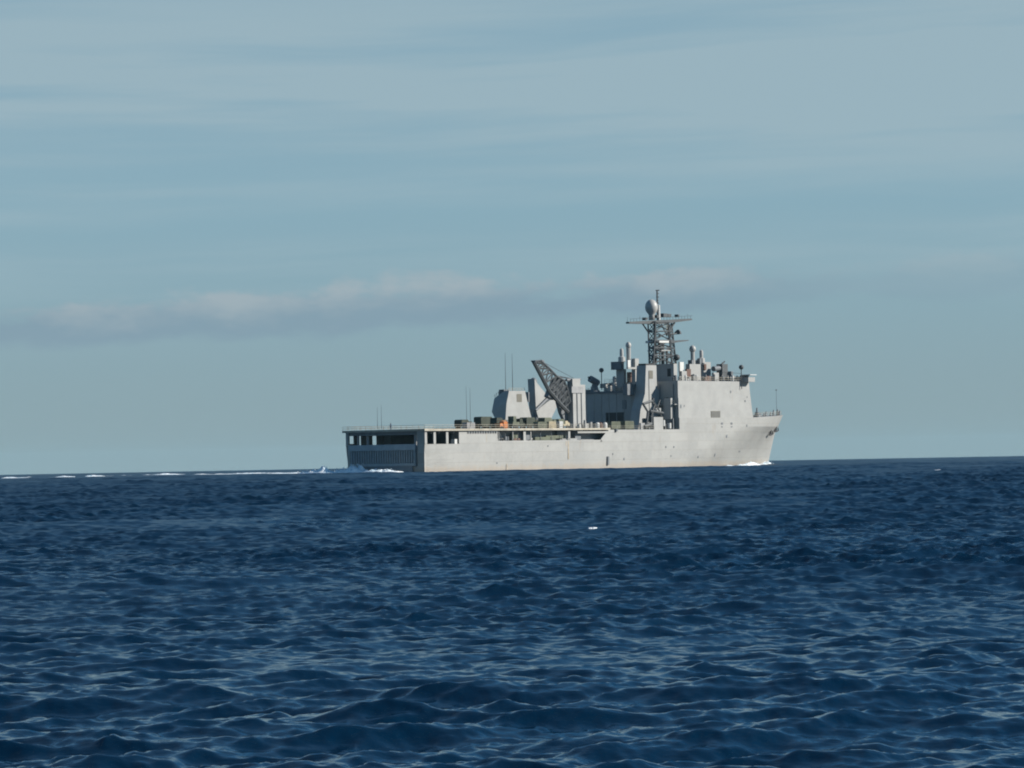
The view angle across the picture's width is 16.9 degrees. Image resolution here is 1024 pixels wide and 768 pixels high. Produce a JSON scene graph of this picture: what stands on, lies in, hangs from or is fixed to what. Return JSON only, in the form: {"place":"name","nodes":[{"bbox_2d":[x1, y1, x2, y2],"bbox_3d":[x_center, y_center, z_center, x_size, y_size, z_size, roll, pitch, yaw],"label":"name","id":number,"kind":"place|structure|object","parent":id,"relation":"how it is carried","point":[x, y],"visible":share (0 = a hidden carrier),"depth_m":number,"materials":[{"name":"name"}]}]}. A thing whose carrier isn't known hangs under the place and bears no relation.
{"place":"outdoors","nodes":[
{"label":"outdoors","id":0,"kind":"place"},
{"bbox_2d":[0,456,1023,767],"bbox_3d":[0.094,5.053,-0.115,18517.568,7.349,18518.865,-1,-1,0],"label":"water","id":1,"kind":"structure","parent":0,"point":[820,614],"depth_m":46.43,"materials":[{"name":"blue liquid"}]},
{"bbox_2d":[4,472,300,477],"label":"wake foam","id":2,"kind":"object","parent":1,"relation":"on","point":[162,474],"visible":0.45,"depth_m":1118.49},
{"bbox_2d":[297,464,401,473],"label":"stern foam","id":3,"kind":"object","parent":1,"relation":"on","point":[350,469],"visible":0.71,"depth_m":865.01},
{"bbox_2d":[342,290,782,471],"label":"warship","id":4,"kind":"object","parent":1,"relation":"on","point":[696,413],"visible":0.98,"depth_m":938.98,"materials":[{"name":"paint"}]},
{"bbox_2d":[454,420,471,428],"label":"military truck","id":5,"kind":"object","parent":4,"relation":"on","point":[457,423],"visible":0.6,"depth_m":885.45,"materials":[{"name":"metal"}]},
{"bbox_2d":[462,422,474,428],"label":"cargo crate","id":6,"kind":"object","parent":4,"relation":"on","point":[465,425],"visible":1,"depth_m":879.03,"materials":[{"name":"grey paint"}]},
{"bbox_2d":[474,417,491,428],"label":"military truck","id":7,"kind":"object","parent":4,"relation":"on","point":[481,420],"visible":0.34,"depth_m":895.39,"materials":[{"name":"metal"}]},
{"bbox_2d":[489,418,506,427],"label":"military vehicle","id":8,"kind":"object","parent":4,"relation":"on","point":[493,420],"visible":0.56,"depth_m":892.46,"materials":[{"name":"metal"}]},
{"bbox_2d":[508,416,524,427],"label":"military truck","id":9,"kind":"object","parent":4,"relation":"on","point":[512,420],"visible":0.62,"depth_m":898.33,"materials":[{"name":"metal"}]},
{"bbox_2d":[519,417,538,427],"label":"military truck","id":10,"kind":"object","parent":4,"relation":"on","point":[528,420],"visible":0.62,"depth_m":902.71,"materials":[{"name":"metal"}]},
{"bbox_2d":[533,422,546,427],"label":"cargo crate","id":11,"kind":"object","parent":4,"relation":"on","point":[539,426],"visible":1,"depth_m":899.40,"materials":[{"name":"green paint"}]},
{"bbox_2d":[538,418,555,421],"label":"military vehicle","id":12,"kind":"object","parent":4,"relation":"on","point":[545,419],"visible":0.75,"depth_m":906.17,"materials":[{"name":"metal"}]},
{"bbox_2d":[547,421,555,427],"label":"cargo crate","id":13,"kind":"object","parent":4,"relation":"on","point":[551,426],"visible":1,"depth_m":903.31,"materials":[{"name":"grey paint"}]},
{"bbox_2d":[556,421,562,427],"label":"cargo crate","id":14,"kind":"object","parent":4,"relation":"on","point":[559,424],"visible":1,"depth_m":906.66,"materials":[{"name":"white paint"}]},
{"bbox_2d":[553,419,569,427],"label":"military vehicle","id":15,"kind":"object","parent":4,"relation":"on","point":[566,424],"visible":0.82,"depth_m":912.20,"materials":[{"name":"metal"}]},
{"bbox_2d":[606,421,620,429],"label":"cargo container","id":16,"kind":"object","parent":4,"relation":"on","point":[613,425],"visible":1,"depth_m":927.51,"materials":[{"name":"green metal"}]},
{"bbox_2d":[606,412,623,429],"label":"hangar door","id":17,"kind":"structure","parent":4,"relation":"in","point":[610,417],"depth_m":952.97,"materials":[{"name":"grey metal"}]},
{"bbox_2d":[622,400,626,408],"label":"door","id":18,"kind":"structure","parent":4,"relation":"in","point":[624,406],"depth_m":951.57,"materials":[{"name":"grey paint"}]},
{"bbox_2d":[620,421,633,429],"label":"cargo container","id":19,"kind":"object","parent":4,"relation":"on","point":[627,425],"visible":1,"depth_m":932.23,"materials":[{"name":"green metal"}]},
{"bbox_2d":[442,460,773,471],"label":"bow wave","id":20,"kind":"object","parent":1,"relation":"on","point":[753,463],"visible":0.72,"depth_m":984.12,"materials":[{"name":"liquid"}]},
{"bbox_2d":[0,0,1023,474],"label":"sky","id":21,"kind":"structure","parent":0,"point":[235,234],"materials":[{"name":"blue"}]}
]}

